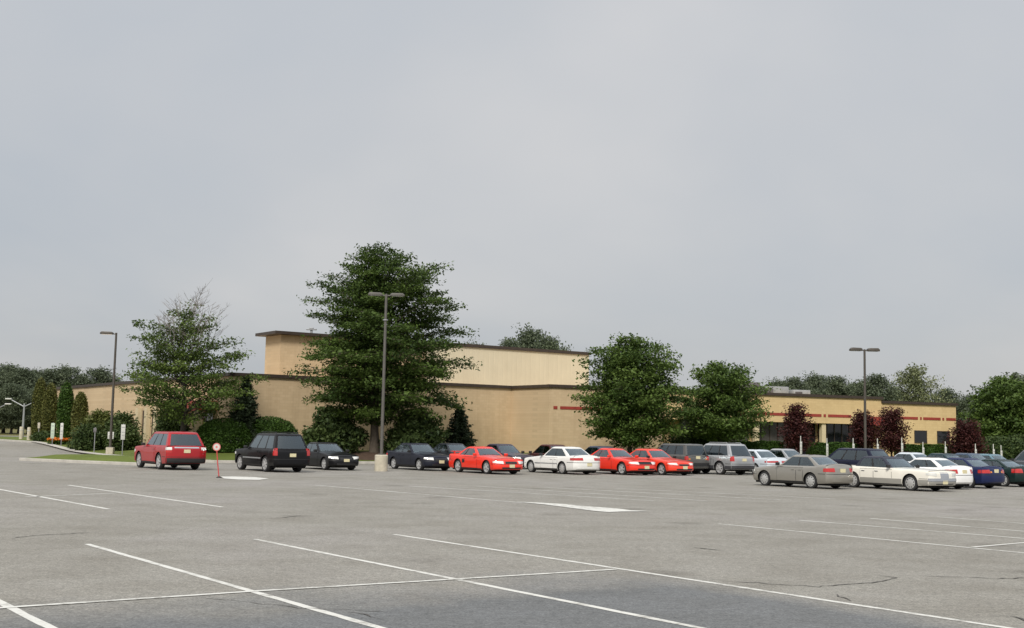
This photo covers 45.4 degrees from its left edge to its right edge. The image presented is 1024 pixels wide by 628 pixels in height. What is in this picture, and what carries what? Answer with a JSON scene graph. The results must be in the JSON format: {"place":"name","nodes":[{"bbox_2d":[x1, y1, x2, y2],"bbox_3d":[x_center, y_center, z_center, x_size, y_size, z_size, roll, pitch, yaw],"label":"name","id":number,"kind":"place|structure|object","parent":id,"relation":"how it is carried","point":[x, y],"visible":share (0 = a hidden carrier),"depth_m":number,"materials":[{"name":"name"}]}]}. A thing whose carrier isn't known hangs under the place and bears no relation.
{"place":"outdoors","nodes":[
{"label":"outdoors","id":0,"kind":"place"},
{"bbox_2d":[0,428,31,436],"bbox_3d":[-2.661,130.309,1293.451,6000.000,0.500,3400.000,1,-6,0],"label":"ground","id":1,"kind":"structure","parent":0,"point":[6,433],"depth_m":220.28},
{"bbox_2d":[0,362,26,432],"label":"woodland tree","id":2,"kind":"object","parent":1,"relation":"on","point":[8,368],"visible":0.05,"depth_m":235.01,"materials":[{"name":"green plant"}]},
{"bbox_2d":[0,381,33,433],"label":"woodland tree","id":3,"kind":"object","parent":1,"relation":"on","point":[11,416],"visible":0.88,"depth_m":202.97,"materials":[{"name":"green plant"}]},
{"bbox_2d":[0,367,45,433],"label":"woodland tree","id":4,"kind":"object","parent":1,"relation":"on","point":[19,376],"visible":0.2,"depth_m":226.69,"materials":[{"name":"green plant"}]},
{"bbox_2d":[32,368,75,386],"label":"woodland tree","id":5,"kind":"object","parent":1,"relation":"on","point":[53,376],"visible":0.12,"depth_m":230.68,"materials":[{"name":"green plant"}]},
{"bbox_2d":[49,363,91,385],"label":"woodland tree","id":6,"kind":"object","parent":1,"relation":"on","point":[70,370],"visible":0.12,"depth_m":234.97,"materials":[{"name":"green plant"}]},
{"bbox_2d":[71,365,122,384],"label":"woodland tree","id":7,"kind":"object","parent":1,"relation":"on","point":[100,375],"visible":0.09,"depth_m":234.33,"materials":[{"name":"green plant"}]},
{"bbox_2d":[46,330,957,455],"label":"office building","id":8,"kind":"structure","parent":1,"relation":"on","point":[519,398],"depth_m":93.87,"materials":[{"name":"beige paint"}]},
{"bbox_2d":[752,422,785,448],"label":"window","id":9,"kind":"structure","parent":8,"relation":"in","point":[771,433],"depth_m":98.16,"materials":[{"name":"grey glass"}]},
{"bbox_2d":[760,386,788,392],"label":"rooftop unit","id":10,"kind":"object","parent":8,"relation":"on","point":[782,390],"visible":0.38,"depth_m":100.48,"materials":[{"name":"metal"}]},
{"bbox_2d":[786,423,814,453],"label":"window","id":11,"kind":"structure","parent":8,"relation":"in","point":[813,425],"depth_m":99.54,"materials":[{"name":"black glass"}]},
{"bbox_2d":[818,424,849,442],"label":"window","id":12,"kind":"structure","parent":8,"relation":"in","point":[834,432],"depth_m":100.47,"materials":[{"name":"black glass"}]},
{"bbox_2d":[914,430,926,442],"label":"window","id":13,"kind":"structure","parent":8,"relation":"in","point":[920,436],"depth_m":102.12,"materials":[{"name":"grey glass"}]},
{"bbox_2d":[937,431,949,443],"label":"window","id":14,"kind":"structure","parent":8,"relation":"in","point":[941,435],"depth_m":102.95,"materials":[{"name":"grey glass"}]},
{"bbox_2d":[498,337,532,347],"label":"woodland tree","id":15,"kind":"object","parent":1,"relation":"on","point":[508,342],"visible":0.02,"depth_m":149.66,"materials":[{"name":"green plant"}]},
{"bbox_2d":[501,322,553,347],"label":"woodland tree","id":16,"kind":"object","parent":1,"relation":"on","point":[530,336],"visible":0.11,"depth_m":154.80,"materials":[{"name":"green plant"}]},
{"bbox_2d":[533,335,573,350],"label":"woodland tree","id":17,"kind":"object","parent":1,"relation":"on","point":[550,343],"visible":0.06,"depth_m":149.76,"materials":[{"name":"green plant"}]},
{"bbox_2d":[772,376,821,393],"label":"woodland tree","id":18,"kind":"object","parent":1,"relation":"on","point":[794,383],"visible":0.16,"depth_m":149.09,"materials":[{"name":"green plant"}]},
{"bbox_2d":[802,370,832,393],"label":"woodland tree","id":19,"kind":"object","parent":1,"relation":"on","point":[816,378],"visible":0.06,"depth_m":157.19,"materials":[{"name":"green plant"}]},
{"bbox_2d":[811,375,856,395],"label":"woodland tree","id":20,"kind":"object","parent":1,"relation":"on","point":[837,386],"visible":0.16,"depth_m":149.01,"materials":[{"name":"green plant"}]},
{"bbox_2d":[848,373,901,400],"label":"woodland tree","id":21,"kind":"object","parent":1,"relation":"on","point":[878,386],"visible":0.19,"depth_m":145.12,"materials":[{"name":"green plant"}]},
{"bbox_2d":[889,362,958,402],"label":"woodland tree","id":22,"kind":"object","parent":1,"relation":"on","point":[913,380],"visible":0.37,"depth_m":148.88,"materials":[{"name":"green plant"}]},
{"bbox_2d":[929,387,963,406],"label":"woodland tree","id":23,"kind":"object","parent":1,"relation":"on","point":[948,393],"visible":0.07,"depth_m":157.27,"materials":[{"name":"green plant"}]},
{"bbox_2d":[952,394,973,424],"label":"woodland tree","id":24,"kind":"object","parent":1,"relation":"on","point":[962,405],"visible":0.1,"depth_m":149.21,"materials":[{"name":"green plant"}]},
{"bbox_2d":[1,439,113,454],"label":"sidewalk","id":25,"kind":"structure","parent":0,"point":[62,447],"depth_m":94.03,"materials":[{"name":"concrete"}]},
{"bbox_2d":[30,454,135,461],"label":"grass island","id":26,"kind":"structure","parent":0,"point":[113,458],"depth_m":65.88,"materials":[{"name":"green plant"}]},
{"bbox_2d":[0,436,526,460],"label":"lawn","id":27,"kind":"structure","parent":0,"point":[221,455],"depth_m":79.76,"materials":[{"name":"green plant"}]},
{"bbox_2d":[30,377,46,436],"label":"arborvitae","id":28,"kind":"object","parent":27,"relation":"on","point":[38,398],"visible":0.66,"depth_m":117.16,"materials":[{"name":"green plant"}]},
{"bbox_2d":[29,430,57,441],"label":"shrub","id":29,"kind":"object","parent":27,"relation":"on","point":[42,435],"visible":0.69,"depth_m":110.77,"materials":[{"name":"green plant"}]},
{"bbox_2d":[41,382,58,435],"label":"arborvitae","id":30,"kind":"object","parent":27,"relation":"on","point":[49,409],"visible":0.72,"depth_m":113.23,"materials":[{"name":"green plant"}]},
{"bbox_2d":[47,437,71,443],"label":"flower bed","id":31,"kind":"object","parent":27,"relation":"on","point":[58,440],"visible":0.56,"depth_m":101.73,"materials":[{"name":"orange plant"}]},
{"bbox_2d":[56,380,74,437],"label":"arborvitae","id":32,"kind":"object","parent":27,"relation":"on","point":[65,400],"visible":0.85,"depth_m":109.17,"materials":[{"name":"green plant"}]},
{"bbox_2d":[70,391,89,434],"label":"arborvitae","id":33,"kind":"object","parent":27,"relation":"on","point":[80,409],"visible":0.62,"depth_m":104.21,"materials":[{"name":"green plant"}]},
{"bbox_2d":[70,423,106,450],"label":"shrub","id":34,"kind":"object","parent":27,"relation":"on","point":[82,438],"visible":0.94,"depth_m":90.78,"materials":[{"name":"green plant"}]},
{"bbox_2d":[66,408,117,446],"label":"shrub","id":35,"kind":"object","parent":27,"relation":"on","point":[97,416],"visible":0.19,"depth_m":93.96,"materials":[{"name":"green plant"}]},
{"bbox_2d":[100,331,116,453],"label":"street lamp","id":36,"kind":"object","parent":27,"relation":"on","point":[110,449],"visible":0.88,"depth_m":82.73,"materials":[{"name":"metal"}]},
{"bbox_2d":[100,410,143,449],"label":"shrub","id":37,"kind":"object","parent":27,"relation":"on","point":[123,417],"visible":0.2,"depth_m":91.26,"materials":[{"name":"green plant"}]},
{"bbox_2d":[103,422,145,450],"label":"shrub","id":38,"kind":"object","parent":27,"relation":"on","point":[131,441],"visible":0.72,"depth_m":88.82,"materials":[{"name":"green plant"}]},
{"bbox_2d":[148,401,193,440],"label":"shrub","id":39,"kind":"object","parent":27,"relation":"on","point":[167,425],"visible":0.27,"depth_m":81.88,"materials":[{"name":"green plant"}]},
{"bbox_2d":[115,278,269,431],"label":"thin tree","id":40,"kind":"object","parent":27,"relation":"on","point":[181,358],"visible":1,"depth_m":76.56,"materials":[{"name":"green plant"}]},
{"bbox_2d":[195,417,251,451],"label":"round hedge","id":41,"kind":"object","parent":27,"relation":"on","point":[212,432],"visible":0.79,"depth_m":77.06,"materials":[{"name":"green plant"}]},
{"bbox_2d":[226,375,263,446],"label":"spruce tree","id":42,"kind":"object","parent":27,"relation":"on","point":[247,415],"visible":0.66,"depth_m":78.38,"materials":[{"name":"green plant"}]},
{"bbox_2d":[246,416,297,441],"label":"round hedge","id":43,"kind":"object","parent":27,"relation":"on","point":[271,424],"visible":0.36,"depth_m":78.47,"materials":[{"name":"green plant"}]},
{"bbox_2d":[351,451,385,459],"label":"mulch bed","id":44,"kind":"object","parent":27,"relation":"on","point":[365,455],"visible":0.19,"depth_m":77.93,"materials":[{"name":"brown soil"}]},
{"bbox_2d":[299,403,369,452],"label":"rhododendron bush","id":45,"kind":"object","parent":44,"relation":"on","point":[343,433],"visible":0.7,"depth_m":78.02,"materials":[{"name":"green plant"}]},
{"bbox_2d":[378,404,452,452],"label":"rhododendron bush","id":46,"kind":"object","parent":44,"relation":"on","point":[413,428],"visible":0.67,"depth_m":78.11,"materials":[{"name":"green plant"}]},
{"bbox_2d":[283,241,482,452],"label":"oak tree","id":47,"kind":"object","parent":27,"relation":"on","point":[362,321],"visible":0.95,"depth_m":77.93,"materials":[{"name":"green plant"}]},
{"bbox_2d":[442,406,477,447],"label":"spruce tree","id":48,"kind":"object","parent":27,"relation":"on","point":[460,429],"visible":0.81,"depth_m":84.26,"materials":[{"name":"green plant"}]},
{"bbox_2d":[568,331,698,453],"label":"maple tree","id":49,"kind":"object","parent":27,"relation":"on","point":[632,410],"visible":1,"depth_m":82.62,"materials":[{"name":"green plant"}]},
{"bbox_2d":[658,431,724,447],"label":"shrub","id":50,"kind":"object","parent":27,"relation":"on","point":[681,439],"visible":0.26,"depth_m":86.46,"materials":[{"name":"green plant"}]},
{"bbox_2d":[667,360,780,443],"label":"maple tree","id":51,"kind":"object","parent":27,"relation":"on","point":[722,396],"visible":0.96,"depth_m":84.57,"materials":[{"name":"green plant"}]},
{"bbox_2d":[737,440,784,450],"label":"hedge","id":52,"kind":"object","parent":27,"relation":"on","point":[766,445],"visible":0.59,"depth_m":88.13,"materials":[{"name":"green plant"}]},
{"bbox_2d":[776,401,817,452],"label":"plum tree","id":53,"kind":"object","parent":27,"relation":"on","point":[797,427],"visible":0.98,"depth_m":87.28,"materials":[{"name":"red plant"}]},
{"bbox_2d":[806,442,860,456],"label":"hedge","id":54,"kind":"object","parent":27,"relation":"on","point":[818,448],"visible":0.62,"depth_m":89.50,"materials":[{"name":"green plant"}]},
{"bbox_2d":[846,409,879,447],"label":"plum tree","id":55,"kind":"object","parent":27,"relation":"on","point":[857,430],"visible":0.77,"depth_m":90.24,"materials":[{"name":"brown plant"}]},
{"bbox_2d":[849,347,879,447],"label":"street lamp","id":56,"kind":"object","parent":27,"relation":"on","point":[864,367],"visible":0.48,"depth_m":85.94,"materials":[{"name":"metal"}]},
{"bbox_2d":[873,405,913,455],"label":"plum tree","id":57,"kind":"object","parent":27,"relation":"on","point":[890,440],"visible":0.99,"depth_m":89.24,"materials":[{"name":"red plant"}]},
{"bbox_2d":[894,443,951,455],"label":"hedge","id":58,"kind":"object","parent":27,"relation":"on","point":[931,448],"visible":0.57,"depth_m":91.85,"materials":[{"name":"green plant"}]},
{"bbox_2d":[939,418,988,453],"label":"plum tree","id":59,"kind":"object","parent":27,"relation":"on","point":[966,436],"visible":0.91,"depth_m":88.19,"materials":[{"name":"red plant"}]},
{"bbox_2d":[956,372,1023,438],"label":"broad tree","id":60,"kind":"object","parent":27,"relation":"on","point":[999,405],"visible":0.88,"depth_m":102.30,"materials":[{"name":"green plant"}]},
{"bbox_2d":[979,435,1023,459],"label":"shrub","id":61,"kind":"object","parent":27,"relation":"on","point":[1009,448],"visible":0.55,"depth_m":90.73,"materials":[{"name":"green plant"}]},
{"bbox_2d":[1003,372,1023,384],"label":"broad tree","id":62,"kind":"object","parent":27,"relation":"on","point":[1015,374],"visible":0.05,"depth_m":118.19,"materials":[{"name":"green plant"}]},
{"bbox_2d":[0,441,1023,627],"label":"parking lot","id":63,"kind":"structure","parent":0,"point":[663,534],"depth_m":20.63,"materials":[{"name":"grey asphalt"}]},
{"bbox_2d":[0,599,56,627],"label":"parking line","id":64,"kind":"object","parent":63,"relation":"on","point":[24,614],"visible":1,"depth_m":12.26,"materials":[{"name":"paint"}]},
{"bbox_2d":[0,489,108,508],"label":"parking line","id":65,"kind":"object","parent":63,"relation":"on","point":[56,499],"visible":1,"depth_m":31.99,"materials":[{"name":"paint"}]},
{"bbox_2d":[19,458,183,465],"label":"kerb","id":66,"kind":"structure","parent":63,"relation":"on","point":[79,461],"depth_m":64.61,"materials":[{"name":"concrete"}]},
{"bbox_2d":[0,590,255,607],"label":"parking line","id":67,"kind":"object","parent":63,"relation":"on","point":[123,599],"visible":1,"depth_m":13.57,"materials":[{"name":"paint"}]},
{"bbox_2d":[69,485,221,506],"bbox_3d":[-10.830,5.185,35.182,0.146,0.001,12.242,5,-7,-37],"label":"parking line","id":68,"kind":"object","parent":63,"relation":"on","point":[147,496],"visible":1,"depth_m":34.29,"materials":[{"name":"paint"}]},
{"bbox_2d":[134,431,205,469],"bbox_3d":[-16.486,6.540,58.912,2.240,1.787,4.786,5,-7,-35],"label":"sport utility vehicle","id":69,"kind":"object","parent":63,"relation":"on","point":[162,449],"visible":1,"depth_m":57.35,"materials":[{"name":"red paint"}]},
{"bbox_2d":[0,439,374,463],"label":"kerb","id":70,"kind":"structure","parent":63,"relation":"on","point":[233,461],"depth_m":75.31,"materials":[{"name":"concrete"}]},
{"bbox_2d":[86,544,384,627],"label":"parking line","id":71,"kind":"object","parent":63,"relation":"on","point":[281,599],"visible":1,"depth_m":14.42,"materials":[{"name":"paint"}]},
{"bbox_2d":[221,476,267,479],"bbox_3d":[-10.627,6.541,48.859,1.760,0.001,3.469,3,-6,-17],"label":"painted hatching","id":72,"kind":"object","parent":63,"relation":"on","point":[242,478],"visible":1,"depth_m":48.71,"materials":[{"name":"paint"}]},
{"bbox_2d":[235,432,309,471],"bbox_3d":[-11.529,6.572,58.622,2.140,1.866,4.851,5,-7,-35],"label":"sport utility vehicle","id":73,"kind":"object","parent":63,"relation":"on","point":[267,452],"visible":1,"depth_m":57.06,"materials":[{"name":"black paint"}]},
{"bbox_2d":[304,442,358,469],"bbox_3d":[-9.530,7.295,63.065,2.010,1.386,4.428,5,-7,-35],"label":"sedan","id":74,"kind":"object","parent":63,"relation":"on","point":[325,455],"visible":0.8,"depth_m":61.88,"materials":[{"name":"black paint"}]},
{"bbox_2d":[256,578,456,590],"bbox_3d":[-1.869,3.392,15.361,2.849,0.001,0.108,5,-7,-35],"label":"parking line","id":75,"kind":"object","parent":63,"relation":"on","point":[353,585],"visible":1,"depth_m":15.23,"materials":[{"name":"paint"}]},
{"bbox_2d":[368,292,404,470],"bbox_3d":[-6.493,3.511,61.944,1.840,9.211,0.660,2,-6,-8],"label":"street lamp","id":76,"kind":"object","parent":63,"relation":"on","point":[381,461],"visible":0.91,"depth_m":61.82,"materials":[{"name":"metal"}]},
{"bbox_2d":[386,443,449,470],"bbox_3d":[-4.963,7.617,65.555,2.070,1.427,4.559,5,-7,-35],"label":"sedan","id":77,"kind":"object","parent":63,"relation":"on","point":[420,456],"visible":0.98,"depth_m":64.82,"materials":[{"name":"black paint"}]},
{"bbox_2d":[317,485,523,502],"bbox_3d":[-3.381,5.761,39.448,0.195,0.001,11.472,6,-7,-39],"label":"parking line","id":78,"kind":"object","parent":63,"relation":"on","point":[425,494],"visible":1,"depth_m":38.64,"materials":[{"name":"paint"}]},
{"bbox_2d":[433,443,465,454],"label":"sedan","id":79,"kind":"object","parent":63,"relation":"on","point":[447,448],"visible":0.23,"depth_m":72.94,"materials":[{"name":"grey paint"}]},
{"bbox_2d":[253,539,703,627],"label":"parking line","id":80,"kind":"object","parent":63,"relation":"on","point":[623,612],"visible":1,"depth_m":15.10,"materials":[{"name":"paint"}]},
{"bbox_2d":[449,446,522,473],"bbox_3d":[-1.321,7.389,62.065,2.110,1.337,4.615,5,-7,-35],"label":"coupe","id":81,"kind":"object","parent":63,"relation":"on","point":[473,458],"visible":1,"depth_m":61.27,"materials":[{"name":"red paint"}]},
{"bbox_2d":[486,444,533,466],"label":"sedan","id":82,"kind":"object","parent":63,"relation":"on","point":[510,450],"visible":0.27,"depth_m":72.32,"materials":[{"name":"grey paint"}]},
{"bbox_2d":[457,569,617,578],"bbox_3d":[0.396,3.598,16.968,2.723,0.001,0.115,5,-7,-35],"label":"parking line","id":83,"kind":"object","parent":63,"relation":"on","point":[538,573],"visible":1,"depth_m":16.99,"materials":[{"name":"paint"}]},
{"bbox_2d":[527,444,563,455],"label":"sedan","id":84,"kind":"object","parent":63,"relation":"on","point":[544,448],"visible":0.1,"depth_m":72.95,"materials":[{"name":"black paint"}]},
{"bbox_2d":[524,446,599,473],"bbox_3d":[2.572,7.662,64.360,2.090,1.407,4.805,5,-7,-35],"label":"sedan","id":85,"kind":"object","parent":63,"relation":"on","point":[563,459],"visible":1,"depth_m":63.35,"materials":[{"name":"white paint"}]},
{"bbox_2d":[525,502,636,511],"bbox_3d":[1.641,5.275,33.614,1.397,0.001,4.693,5,-7,-36],"label":"painted arrow","id":86,"kind":"object","parent":63,"relation":"on","point":[603,509],"visible":1,"depth_m":33.00,"materials":[{"name":"paint"}]},
{"bbox_2d":[584,446,612,454],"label":"sedan","id":87,"kind":"object","parent":63,"relation":"on","point":[590,450],"visible":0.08,"depth_m":73.18,"materials":[{"name":"paint"}]},
{"bbox_2d":[590,448,655,474],"bbox_3d":[5.641,7.823,65.151,2.110,1.367,4.615,5,-7,-35],"label":"coupe","id":88,"kind":"object","parent":63,"relation":"on","point":[621,461],"visible":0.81,"depth_m":64.04,"materials":[{"name":"red paint"}]},
{"bbox_2d":[630,448,693,474],"bbox_3d":[7.758,7.985,66.346,2.110,1.367,4.712,5,-7,-35],"label":"sedan","id":89,"kind":"object","parent":63,"relation":"on","point":[665,463],"visible":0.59,"depth_m":64.92,"materials":[{"name":"paint"}]},
{"bbox_2d":[658,443,708,473],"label":"sport utility vehicle","id":90,"kind":"object","parent":63,"relation":"on","point":[697,455],"visible":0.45,"depth_m":67.54,"materials":[{"name":"grey paint"}]},
{"bbox_2d":[393,534,1011,627],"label":"parking line","id":91,"kind":"object","parent":63,"relation":"on","point":[730,585],"visible":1,"depth_m":15.88,"materials":[{"name":"paint"}]},
{"bbox_2d":[701,442,754,474],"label":"sport utility vehicle","id":92,"kind":"object","parent":63,"relation":"on","point":[724,457],"visible":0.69,"depth_m":67.70,"materials":[{"name":"silver metal"}]},
{"bbox_2d":[746,449,787,472],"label":"sedan","id":93,"kind":"object","parent":63,"relation":"on","point":[765,458],"visible":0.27,"depth_m":69.23,"materials":[{"name":"white paint"}]},
{"bbox_2d":[770,448,798,458],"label":"sedan","id":94,"kind":"object","parent":63,"relation":"on","point":[784,453],"visible":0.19,"depth_m":75.17,"materials":[{"name":"silver metal"}]},
{"bbox_2d":[753,454,852,487],"bbox_3d":[12.239,6.628,51.827,2.020,1.377,4.510,5,-7,-35],"label":"sedan","id":95,"kind":"object","parent":63,"relation":"on","point":[811,471],"visible":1,"depth_m":50.91,"materials":[{"name":"silver metal"}]},
{"bbox_2d":[828,448,887,464],"bbox_3d":[18.090,7.989,65.575,2.160,1.627,4.783,5,-7,-35],"label":"minivan","id":96,"kind":"object","parent":63,"relation":"on","point":[851,456],"visible":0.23,"depth_m":64.53,"materials":[{"name":"blue paint"}]},
{"bbox_2d":[725,524,1023,552],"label":"parking line","id":97,"kind":"object","parent":63,"relation":"on","point":[882,539],"visible":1,"depth_m":24.30,"materials":[{"name":"paint"}]},
{"bbox_2d":[849,456,955,490],"bbox_3d":[16.041,6.710,51.824,2.150,1.367,5.308,5,-7,-35],"label":"luxury sedan","id":98,"kind":"object","parent":63,"relation":"on","point":[878,471],"visible":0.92,"depth_m":50.83,"materials":[{"name":"beige paint"}]},
{"bbox_2d":[895,452,925,461],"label":"sedan","id":99,"kind":"object","parent":63,"relation":"on","point":[908,456],"visible":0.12,"depth_m":70.75,"materials":[{"name":"white paint"}]},
{"bbox_2d":[909,457,972,488],"bbox_3d":[18.206,7.031,54.412,2.010,1.326,4.430,5,-7,-35],"label":"coupe","id":100,"kind":"object","parent":63,"relation":"on","point":[964,475],"visible":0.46,"depth_m":53.00,"materials":[{"name":"white paint"}]},
{"bbox_2d":[926,453,958,458],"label":"sedan","id":101,"kind":"object","parent":63,"relation":"on","point":[941,455],"visible":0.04,"depth_m":65.70,"materials":[{"name":"teal paint"}]},
{"bbox_2d":[956,453,985,459],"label":"sedan","id":102,"kind":"object","parent":63,"relation":"on","point":[971,455],"visible":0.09,"depth_m":70.07,"materials":[{"name":"blue paint"}]},
{"bbox_2d":[947,457,1004,487],"bbox_3d":[20.276,7.247,56.204,2.050,1.336,4.460,5,-7,-35],"label":"sedan","id":103,"kind":"object","parent":63,"relation":"on","point":[986,475],"visible":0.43,"depth_m":54.46,"materials":[{"name":"blue paint"}]},
{"bbox_2d":[980,454,1023,465],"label":"sedan","id":104,"kind":"object","parent":63,"relation":"on","point":[992,456],"visible":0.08,"depth_m":71.52,"materials":[{"name":"teal paint"}]},
{"bbox_2d":[981,459,1023,486],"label":"coupe","id":105,"kind":"object","parent":63,"relation":"on","point":[1013,472],"visible":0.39,"depth_m":57.37,"materials":[{"name":"green paint"}]},
{"bbox_2d":[1011,450,1023,464],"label":"sport utility vehicle","id":106,"kind":"object","parent":63,"relation":"on","point":[1019,459],"visible":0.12,"depth_m":72.49,"materials":[{"name":"grey paint"}]},
{"bbox_2d":[0,0,1023,402],"label":"sky","id":107,"kind":"structure","parent":0,"point":[784,188],"materials":[{"name":"grey"}]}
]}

